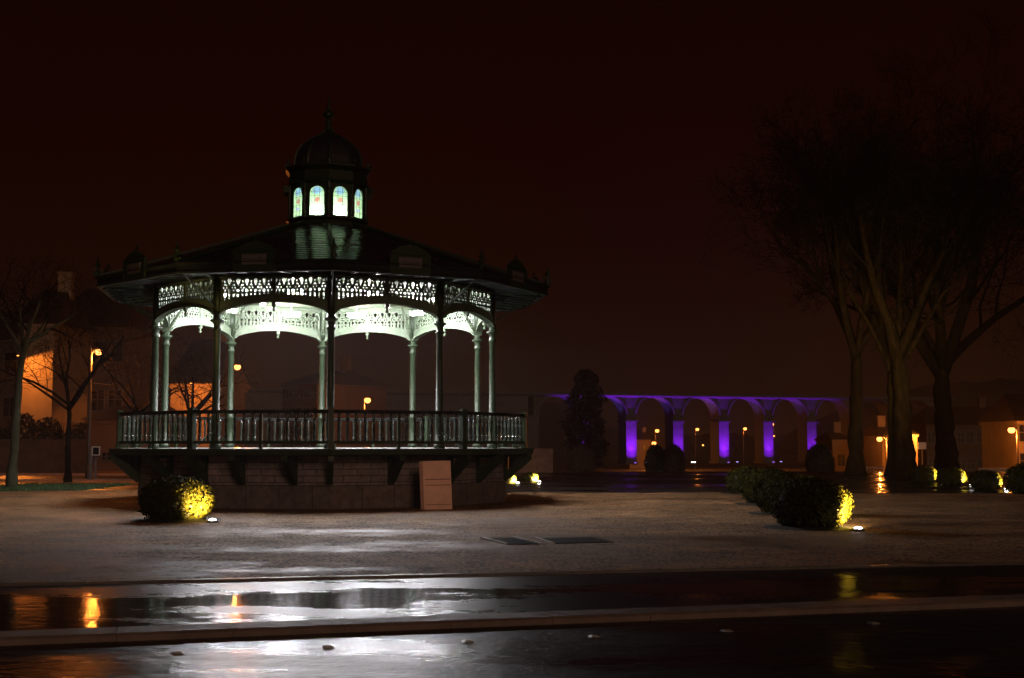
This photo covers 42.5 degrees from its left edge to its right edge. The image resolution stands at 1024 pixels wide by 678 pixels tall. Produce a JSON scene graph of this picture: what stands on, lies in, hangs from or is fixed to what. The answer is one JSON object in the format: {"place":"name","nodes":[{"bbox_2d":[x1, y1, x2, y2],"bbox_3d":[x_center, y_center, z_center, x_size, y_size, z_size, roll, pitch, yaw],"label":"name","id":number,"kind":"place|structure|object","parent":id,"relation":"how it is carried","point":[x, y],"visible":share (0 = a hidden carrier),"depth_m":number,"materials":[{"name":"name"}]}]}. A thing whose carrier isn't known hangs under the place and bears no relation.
{"place":"outdoors","nodes":[
{"label":"outdoors","id":0,"kind":"place"},
{"bbox_2d":[0,476,129,478],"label":"street","id":1,"kind":"structure","parent":0,"point":[73,477],"depth_m":62.19,"materials":[{"name":"grey asphalt"}]},
{"bbox_2d":[85,347,100,478],"bbox_3d":[-19.043,3.349,59.922,0.641,6.037,0.356,0,-5,0],"label":"street lamp","id":2,"kind":"object","parent":1,"relation":"on","point":[89,433],"visible":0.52,"depth_m":59.84,"materials":[{"name":"grey metal"}]},
{"bbox_2d":[89,446,99,478],"bbox_3d":[-18.645,5.545,58.786,0.460,1.480,0.110,0,-5,0],"label":"information sign","id":3,"kind":"object","parent":1,"relation":"on","point":[94,450],"visible":0.9,"depth_m":58.78,"materials":[{"name":"metal"}]},
{"bbox_2d":[43,323,227,478],"bbox_3d":[-16.497,2.679,58.977,8.966,7.280,7.502,-4,-6,44],"label":"young tree","id":4,"kind":"object","parent":1,"relation":"on","point":[131,407],"visible":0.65,"depth_m":59.16,"materials":[{"name":"brown plant"}]},
{"bbox_2d":[143,333,258,422],"bbox_3d":[-14.240,2.643,60.464,4.801,7.566,6.174,2,-5,-29],"label":"young tree","id":5,"kind":"object","parent":1,"relation":"on","point":[200,405],"visible":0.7,"depth_m":59.89,"materials":[{"name":"brown plant"}]},
{"bbox_2d":[0,471,1012,492],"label":"esplanade","id":6,"kind":"structure","parent":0,"point":[648,481],"depth_m":53.18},
{"bbox_2d":[0,250,99,487],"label":"young tree","id":7,"kind":"object","parent":6,"relation":"on","point":[11,479],"visible":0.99,"depth_m":47.44,"materials":[{"name":"brown plant"}]},
{"bbox_2d":[0,482,132,491],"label":"grass","id":8,"kind":"structure","parent":6,"relation":"on","point":[43,486],"depth_m":47.62,"materials":[{"name":"green plant"}]},
{"bbox_2d":[504,475,516,483],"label":"clipped bush","id":9,"kind":"object","parent":6,"relation":"on","point":[512,479],"visible":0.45,"depth_m":52.69,"materials":[{"name":"green plant"}]},
{"bbox_2d":[522,472,538,482],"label":"clipped bush","id":10,"kind":"object","parent":6,"relation":"on","point":[530,477],"visible":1,"depth_m":54.38,"materials":[{"name":"green plant"}]},
{"bbox_2d":[697,70,985,474],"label":"bare tree","id":11,"kind":"object","parent":6,"relation":"on","point":[855,463],"visible":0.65,"depth_m":66.42,"materials":[{"name":"brown plant"}]},
{"bbox_2d":[694,97,1023,475],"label":"bare tree","id":12,"kind":"object","parent":6,"relation":"on","point":[883,351],"visible":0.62,"depth_m":64.64,"materials":[{"name":"brown plant"}]},
{"bbox_2d":[697,1,1023,471],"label":"bare tree","id":13,"kind":"object","parent":6,"relation":"on","point":[940,356],"visible":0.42,"depth_m":70.23,"materials":[{"name":"brown plant"}]},
{"bbox_2d":[740,17,1023,475],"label":"bare tree","id":14,"kind":"object","parent":6,"relation":"on","point":[904,455],"visible":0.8,"depth_m":64.68,"materials":[{"name":"brown plant"}]},
{"bbox_2d":[909,465,936,481],"bbox_3d":[17.209,5.636,55.043,1.216,0.746,1.224,0,-5,0],"label":"clipped bush","id":15,"kind":"object","parent":6,"relation":"on","point":[921,473],"visible":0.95,"depth_m":54.69,"materials":[{"name":"green plant"}]},
{"bbox_2d":[935,467,966,485],"bbox_3d":[17.013,5.317,50.998,1.224,0.746,1.216,-4,-6,38],"label":"clipped bush","id":16,"kind":"object","parent":6,"relation":"on","point":[947,476],"visible":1,"depth_m":50.64,"materials":[{"name":"green plant"}]},
{"bbox_2d":[966,470,1001,489],"bbox_3d":[16.637,4.942,46.239,1.224,0.746,1.216,1,-5,-13],"label":"clipped bush","id":17,"kind":"object","parent":6,"relation":"on","point":[984,480],"visible":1,"depth_m":45.89,"materials":[{"name":"green plant"}]},
{"bbox_2d":[0,471,1023,582],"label":"plaza","id":18,"kind":"structure","parent":0,"point":[70,535],"depth_m":23.20,"materials":[{"name":"grey concrete"}]},
{"bbox_2d":[0,439,86,472],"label":"garden wall","id":19,"kind":"structure","parent":18,"relation":"on","point":[41,455],"depth_m":71.54,"materials":[{"name":"stone"}]},
{"bbox_2d":[0,412,91,438],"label":"hedge","id":20,"kind":"object","parent":18,"relation":"on","point":[50,430],"visible":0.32,"depth_m":74.53,"materials":[{"name":"green plant"}]},
{"bbox_2d":[0,473,133,480],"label":"street kerb","id":21,"kind":"structure","parent":18,"relation":"on","point":[62,474],"depth_m":65.72,"materials":[{"name":"concrete"}]},
{"bbox_2d":[0,270,170,481],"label":"young tree","id":22,"kind":"object","parent":18,"relation":"on","point":[67,477],"visible":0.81,"depth_m":54.89,"materials":[{"name":"brown plant"}]},
{"bbox_2d":[130,474,221,522],"bbox_3d":[-7.157,3.389,28.101,1.900,1.000,1.900,2,-5,-23],"label":"clipped bush","id":23,"kind":"object","parent":18,"relation":"on","point":[175,499],"visible":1,"depth_m":27.59,"materials":[{"name":"green plant"}]},
{"bbox_2d":[206,519,218,522],"bbox_3d":[-6.216,3.767,27.293,0.254,0.077,0.260,0,-5,0],"label":"ground spotlight","id":24,"kind":"object","parent":18,"relation":"on","point":[212,521],"visible":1,"depth_m":27.20,"materials":[{"name":"metal"}]},
{"bbox_2d":[234,363,240,369],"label":"street lamp","id":25,"kind":"object","parent":18,"relation":"on","point":[237,367],"visible":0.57,"depth_m":71.99,"materials":[{"name":"yellow glass"}]},
{"bbox_2d":[92,95,552,509],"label":"bandstand","id":26,"kind":"structure","parent":18,"relation":"on","point":[326,257],"depth_m":34.31,"materials":[{"name":"metal"}]},
{"bbox_2d":[289,184,302,218],"bbox_3d":[-6.125,-3.942,37.557,0.680,1.020,0.125,-4,-6,44],"label":"lantern window","id":27,"kind":"structure","parent":26,"relation":"in","point":[296,192],"depth_m":37.61,"materials":[{"name":"glass"}]},
{"bbox_2d":[306,182,327,216],"bbox_3d":[-5.531,-3.965,37.261,0.680,1.020,0.125,-1,-5,9],"label":"lantern window","id":28,"kind":"structure","parent":26,"relation":"in","point":[316,197],"depth_m":37.28,"materials":[{"name":"white glass"}]},
{"bbox_2d":[330,182,350,217],"bbox_3d":[-4.871,-3.957,37.370,0.680,1.020,0.125,2,-5,-27],"label":"lantern window","id":29,"kind":"structure","parent":26,"relation":"in","point":[340,198],"depth_m":37.40,"materials":[{"name":"white glass"}]},
{"bbox_2d":[354,185,365,220],"bbox_3d":[-4.403,-3.920,37.841,0.125,1.020,0.680,-2,-5,26],"label":"lantern window","id":30,"kind":"structure","parent":26,"relation":"in","point":[359,198],"depth_m":37.91,"materials":[{"name":"glass"}]},
{"bbox_2d":[419,461,451,509],"bbox_3d":[-1.900,3.641,32.767,0.785,1.216,0.291,2,-5,-20],"label":"wooden board","id":31,"kind":"object","parent":18,"relation":"on","point":[435,486],"visible":0.98,"depth_m":32.72,"materials":[{"name":"brown wood"}]},
{"bbox_2d":[480,537,541,544],"bbox_3d":[-0.025,3.381,22.061,0.606,0.030,1.568,1,-5,-17],"label":"metal hatch","id":32,"kind":"object","parent":18,"relation":"on","point":[511,540],"visible":1,"depth_m":21.94,"materials":[{"name":"metal"}]},
{"bbox_2d":[518,448,552,471],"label":"park wall","id":33,"kind":"structure","parent":18,"relation":"on","point":[541,460],"depth_m":73.53,"materials":[{"name":"stone"}]},
{"bbox_2d":[534,537,612,543],"bbox_3d":[1.046,3.393,22.213,1.088,0.030,1.259,1,-5,-13],"label":"metal hatch","id":34,"kind":"object","parent":18,"relation":"on","point":[562,540],"visible":1,"depth_m":22.09,"materials":[{"name":"metal"}]},
{"bbox_2d":[721,465,762,493],"bbox_3d":[7.663,4.574,42.823,1.748,0.953,1.748,-1,-5,18],"label":"clipped bush","id":35,"kind":"object","parent":18,"relation":"on","point":[734,478],"visible":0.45,"depth_m":42.48,"materials":[{"name":"green plant"}]},
{"bbox_2d":[735,466,788,504],"bbox_3d":[6.925,3.932,35.406,1.862,1.052,1.862,2,-5,-26],"label":"clipped bush","id":36,"kind":"object","parent":18,"relation":"on","point":[749,482],"visible":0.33,"depth_m":35.14,"materials":[{"name":"green plant"}]},
{"bbox_2d":[749,472,812,514],"bbox_3d":[6.459,3.594,30.709,1.900,1.000,1.900,3,-6,-36],"label":"clipped bush","id":37,"kind":"object","parent":18,"relation":"on","point":[766,487],"visible":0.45,"depth_m":30.46,"materials":[{"name":"green plant"}]},
{"bbox_2d":[763,474,854,530],"bbox_3d":[5.814,3.161,25.618,1.862,1.052,1.862,-4,-6,38],"label":"clipped bush","id":38,"kind":"object","parent":18,"relation":"on","point":[808,503],"visible":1,"depth_m":25.11,"materials":[{"name":"green plant"}]},
{"bbox_2d":[851,527,864,530],"bbox_3d":[6.491,3.561,24.671,0.254,0.077,0.260,0,-5,0],"label":"ground spotlight","id":39,"kind":"object","parent":18,"relation":"on","point":[857,529],"visible":1,"depth_m":24.59,"materials":[{"name":"metal"}]},
{"bbox_2d":[1002,462,1023,493],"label":"clipped bush","id":40,"kind":"object","parent":18,"relation":"on","point":[1013,479],"visible":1,"depth_m":42.01,"materials":[{"name":"green plant"}]},
{"bbox_2d":[0,606,1023,677],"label":"road","id":41,"kind":"structure","parent":0,"point":[988,642],"depth_m":10.91,"materials":[{"name":"black asphalt"}]},
{"bbox_2d":[172,650,183,653],"bbox_3d":[-2.756,2.582,10.847,0.100,0.018,0.090,1,-5,-16],"label":"road stud","id":42,"kind":"object","parent":41,"relation":"on","point":[178,652],"visible":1,"depth_m":10.81,"materials":[{"name":"metal"}]},
{"bbox_2d":[322,645,334,648],"bbox_3d":[-1.554,2.606,11.146,0.100,0.018,0.090,1,-5,-16],"label":"road stud","id":43,"kind":"object","parent":41,"relation":"on","point":[326,646],"visible":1,"depth_m":11.12,"materials":[{"name":"metal"}]},
{"bbox_2d":[462,639,473,642],"bbox_3d":[-0.384,2.632,11.479,0.100,0.018,0.090,1,-5,-16],"label":"road stud","id":44,"kind":"object","parent":41,"relation":"on","point":[466,640],"visible":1,"depth_m":11.45,"materials":[{"name":"metal"}]},
{"bbox_2d":[0,594,1023,645],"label":"road kerb","id":45,"kind":"structure","parent":41,"relation":"on","point":[114,634],"depth_m":12.50,"materials":[{"name":"concrete"}]},
{"bbox_2d":[587,634,599,637],"bbox_3d":[0.735,2.654,11.757,0.100,0.018,0.090,1,-5,-16],"label":"road stud","id":46,"kind":"object","parent":41,"relation":"on","point":[593,636],"visible":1,"depth_m":11.72,"materials":[{"name":"metal"}]},
{"bbox_2d":[720,629,733,631],"bbox_3d":[1.977,2.681,12.108,0.100,0.018,0.090,1,-5,-16],"label":"road stud","id":47,"kind":"object","parent":41,"relation":"on","point":[725,630],"visible":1,"depth_m":12.07,"materials":[{"name":"metal"}]},
{"bbox_2d":[0,565,1023,630],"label":"lane","id":48,"kind":"structure","parent":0,"point":[41,607],"depth_m":14.58,"materials":[{"name":"black asphalt"}]},
{"bbox_2d":[0,562,1023,585],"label":"plaza kerb","id":49,"kind":"structure","parent":48,"relation":"on","point":[476,574],"depth_m":16.63,"materials":[{"name":"grey concrete"}]},
{"bbox_2d":[0,0,1023,628],"label":"sky","id":50,"kind":"structure","parent":0,"point":[575,139],"materials":[{"name":"black"}]},
{"bbox_2d":[553,455,805,470],"bbox_3d":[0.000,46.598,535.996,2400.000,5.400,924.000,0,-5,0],"label":"terrain","id":51,"kind":"structure","parent":0,"point":[788,463],"depth_m":425.90,"materials":[{"name":"black"}]},
{"bbox_2d":[0,297,34,437],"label":"back house","id":52,"kind":"structure","parent":51,"relation":"on","point":[7,402],"depth_m":100.11,"materials":[{"name":"stone"}]},
{"bbox_2d":[1,396,13,416],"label":"window","id":53,"kind":"structure","parent":52,"relation":"in","point":[7,410],"depth_m":99.88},
{"bbox_2d":[2,352,17,371],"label":"window","id":54,"kind":"structure","parent":52,"relation":"in","point":[7,357],"depth_m":100.15,"materials":[{"name":"black glass"}]},
{"bbox_2d":[17,272,94,438],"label":"gable house","id":55,"kind":"structure","parent":51,"relation":"on","point":[38,404],"depth_m":85.36,"materials":[{"name":"stone"}]},
{"bbox_2d":[75,289,162,438],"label":"dark house","id":56,"kind":"structure","parent":51,"relation":"on","point":[126,315],"depth_m":93.45,"materials":[{"name":"stone"}]},
{"bbox_2d":[91,389,104,411],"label":"window","id":57,"kind":"structure","parent":56,"relation":"in","point":[96,402],"depth_m":91.92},
{"bbox_2d":[89,340,106,362],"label":"window","id":58,"kind":"structure","parent":56,"relation":"in","point":[93,342],"depth_m":92.19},
{"bbox_2d":[107,389,122,407],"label":"window","id":59,"kind":"structure","parent":56,"relation":"in","point":[112,398],"depth_m":91.92,"materials":[{"name":"black glass"}]},
{"bbox_2d":[107,340,123,362],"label":"window","id":60,"kind":"structure","parent":56,"relation":"in","point":[115,341],"depth_m":92.19,"materials":[{"name":"black glass"}]},
{"bbox_2d":[82,406,186,470],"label":"house","id":61,"kind":"structure","parent":51,"relation":"on","point":[103,433],"depth_m":77.79,"materials":[{"name":"stone"}]},
{"bbox_2d":[93,455,98,461],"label":"window","id":62,"kind":"structure","parent":61,"relation":"in","point":[94,456],"depth_m":77.65,"materials":[{"name":"brown glass"}]},
{"bbox_2d":[99,452,111,461],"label":"window","id":63,"kind":"structure","parent":61,"relation":"in","point":[104,455],"depth_m":77.65,"materials":[{"name":"brown glass"}]},
{"bbox_2d":[168,333,249,446],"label":"dormer house","id":64,"kind":"structure","parent":51,"relation":"on","point":[241,388],"depth_m":91.92,"materials":[{"name":"stone"}]},
{"bbox_2d":[279,357,388,446],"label":"terrace house","id":65,"kind":"structure","parent":51,"relation":"on","point":[352,390],"depth_m":126.59,"materials":[{"name":"stone"}]},
{"bbox_2d":[280,425,289,435],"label":"window","id":66,"kind":"structure","parent":65,"relation":"in","point":[284,426],"depth_m":125.80,"materials":[{"name":"black glass"}]},
{"bbox_2d":[281,407,289,416],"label":"window","id":67,"kind":"structure","parent":65,"relation":"in","point":[283,408],"depth_m":125.87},
{"bbox_2d":[281,389,289,398],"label":"window","id":68,"kind":"structure","parent":65,"relation":"in","point":[285,392],"depth_m":125.98,"materials":[{"name":"black glass"}]},
{"bbox_2d":[289,425,293,435],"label":"window","id":69,"kind":"structure","parent":65,"relation":"in","point":[291,426],"depth_m":125.19,"materials":[{"name":"black glass"}]},
{"bbox_2d":[288,407,296,416],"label":"window","id":70,"kind":"structure","parent":65,"relation":"in","point":[291,408],"depth_m":125.31,"materials":[{"name":"black glass"}]},
{"bbox_2d":[290,388,296,398],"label":"window","id":71,"kind":"structure","parent":65,"relation":"in","point":[292,391],"depth_m":125.43,"materials":[{"name":"black glass"}]},
{"bbox_2d":[297,425,300,435],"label":"window","id":72,"kind":"structure","parent":65,"relation":"in","point":[298,426],"depth_m":124.70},
{"bbox_2d":[295,407,303,416],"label":"window","id":73,"kind":"structure","parent":65,"relation":"in","point":[298,408],"depth_m":124.76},
{"bbox_2d":[295,388,303,398],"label":"window","id":74,"kind":"structure","parent":65,"relation":"in","point":[299,390],"depth_m":124.94,"materials":[{"name":"black glass"}]},
{"bbox_2d":[302,407,310,416],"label":"window","id":75,"kind":"structure","parent":65,"relation":"in","point":[305,408],"depth_m":124.27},
{"bbox_2d":[302,388,310,398],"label":"window","id":76,"kind":"structure","parent":65,"relation":"in","point":[306,390],"depth_m":124.42,"materials":[{"name":"black glass"}]},
{"bbox_2d":[308,388,317,397],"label":"window","id":77,"kind":"structure","parent":65,"relation":"in","point":[314,391],"depth_m":123.88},
{"bbox_2d":[309,425,317,435],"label":"window","id":78,"kind":"structure","parent":65,"relation":"in","point":[311,426],"depth_m":123.76,"materials":[{"name":"black glass"}]},
{"bbox_2d":[309,406,317,416],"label":"window","id":79,"kind":"structure","parent":65,"relation":"in","point":[313,407],"depth_m":123.79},
{"bbox_2d":[363,397,370,446],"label":"street lamp","id":80,"kind":"object","parent":51,"relation":"on","point":[367,399],"visible":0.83,"depth_m":119.73,"materials":[{"name":"grey metal"}]},
{"bbox_2d":[158,386,955,463],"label":"viaduct","id":81,"kind":"object","parent":51,"relation":"on","point":[719,406],"visible":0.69,"depth_m":299.19,"materials":[{"name":"stone"}]},
{"bbox_2d":[557,368,609,467],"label":"evergreen tree","id":82,"kind":"object","parent":51,"relation":"on","point":[586,382],"visible":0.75,"depth_m":109.15,"materials":[{"name":"green plant"}]},
{"bbox_2d":[626,427,651,468],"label":"riverside house","id":83,"kind":"structure","parent":51,"relation":"on","point":[643,438],"depth_m":343.83,"materials":[{"name":"stone"}]},
{"bbox_2d":[644,444,665,470],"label":"round shrub","id":84,"kind":"object","parent":51,"relation":"on","point":[654,457],"visible":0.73,"depth_m":91.10,"materials":[{"name":"green plant"}]},
{"bbox_2d":[664,443,685,470],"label":"round shrub","id":85,"kind":"object","parent":51,"relation":"on","point":[674,457],"visible":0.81,"depth_m":91.06,"materials":[{"name":"green plant"}]},
{"bbox_2d":[695,428,698,468],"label":"street lamp","id":86,"kind":"object","parent":51,"relation":"on","point":[696,429],"visible":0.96,"depth_m":338.85,"materials":[{"name":"black metal"}]},
{"bbox_2d":[743,427,746,465],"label":"street lamp","id":87,"kind":"object","parent":51,"relation":"on","point":[745,428],"visible":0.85,"depth_m":338.78,"materials":[{"name":"black metal"}]},
{"bbox_2d":[804,443,835,470],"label":"round shrub","id":88,"kind":"object","parent":51,"relation":"on","point":[819,457],"visible":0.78,"depth_m":90.99,"materials":[{"name":"green plant"}]},
{"bbox_2d":[813,422,848,470],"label":"quay house","id":89,"kind":"structure","parent":51,"relation":"on","point":[835,441],"depth_m":169.46,"materials":[{"name":"stone"}]},
{"bbox_2d":[837,454,845,465],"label":"window","id":90,"kind":"structure","parent":89,"relation":"in","point":[841,461],"depth_m":169.28,"materials":[{"name":"brown glass"}]},
{"bbox_2d":[863,416,886,470],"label":"corner house","id":91,"kind":"structure","parent":51,"relation":"on","point":[874,451],"depth_m":161.46,"materials":[{"name":"stone"}]},
{"bbox_2d":[877,436,886,461],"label":"street lamp","id":92,"kind":"object","parent":51,"relation":"on","point":[879,439],"visible":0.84,"depth_m":149.41,"materials":[{"name":"yellow metal"}]},
{"bbox_2d":[866,466,932,470],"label":"quay railing","id":93,"kind":"object","parent":51,"relation":"on","point":[876,467],"visible":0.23,"depth_m":117.43,"materials":[{"name":"metal"}]},
{"bbox_2d":[881,429,919,466],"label":"gate house","id":94,"kind":"structure","parent":51,"relation":"on","point":[915,434],"depth_m":149.72,"materials":[{"name":"stone"}]},
{"bbox_2d":[918,442,925,464],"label":"sign board","id":95,"kind":"object","parent":51,"relation":"on","point":[922,445],"visible":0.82,"depth_m":146.47,"materials":[{"name":"white paint"}]},
{"bbox_2d":[976,468,1012,470],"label":"quay wall","id":96,"kind":"structure","parent":51,"relation":"on","point":[996,469],"depth_m":103.25,"materials":[{"name":"stone"}]},
{"bbox_2d":[1008,426,1018,463],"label":"street lamp","id":97,"kind":"object","parent":51,"relation":"on","point":[1011,429],"visible":0.84,"depth_m":111.58,"materials":[{"name":"yellow metal"}]},
{"bbox_2d":[539,377,1023,454],"bbox_3d":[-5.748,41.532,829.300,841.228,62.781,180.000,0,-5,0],"label":"hill","id":98,"kind":"structure","parent":0,"point":[962,392],"depth_m":812.50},
{"bbox_2d":[911,398,990,470],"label":"long house","id":99,"kind":"structure","parent":0,"point":[967,433],"depth_m":174.57,"materials":[{"name":"stone"}]},
{"bbox_2d":[927,432,934,443],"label":"window","id":100,"kind":"structure","parent":99,"relation":"in","point":[930,435],"depth_m":174.48,"materials":[{"name":"black glass"}]},
{"bbox_2d":[928,458,934,466],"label":"window","id":101,"kind":"structure","parent":99,"relation":"in","point":[930,460],"depth_m":174.23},
{"bbox_2d":[956,432,964,443],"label":"window","id":102,"kind":"structure","parent":99,"relation":"in","point":[960,435],"depth_m":174.48,"materials":[{"name":"black glass"}]},
{"bbox_2d":[958,458,965,469],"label":"window","id":103,"kind":"structure","parent":99,"relation":"in","point":[961,461],"depth_m":174.23,"materials":[{"name":"black glass"}]},
{"bbox_2d":[966,432,974,443],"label":"window","id":104,"kind":"structure","parent":99,"relation":"in","point":[970,439],"depth_m":174.48,"materials":[{"name":"black glass"}]},
{"bbox_2d":[967,458,975,469],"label":"window","id":105,"kind":"structure","parent":99,"relation":"in","point":[970,461],"depth_m":174.23,"materials":[{"name":"black glass"}]},
{"bbox_2d":[976,432,981,443],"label":"window","id":106,"kind":"structure","parent":99,"relation":"in","point":[978,434],"depth_m":174.48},
{"bbox_2d":[977,458,982,467],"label":"window","id":107,"kind":"structure","parent":99,"relation":"in","point":[979,460],"depth_m":174.23,"materials":[{"name":"black glass"}]},
{"bbox_2d":[977,394,1023,467],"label":"street house","id":108,"kind":"structure","parent":0,"point":[1000,416],"depth_m":119.47,"materials":[{"name":"stone"}]},
{"bbox_2d":[1018,424,1023,441],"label":"window","id":109,"kind":"structure","parent":108,"relation":"in","point":[1020,426],"depth_m":115.69,"materials":[{"name":"paint"}]},
{"bbox_2d":[1019,453,1023,465],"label":"window","id":110,"kind":"structure","parent":108,"relation":"in","point":[1021,455],"depth_m":115.49,"materials":[{"name":"paint"}]}
]}

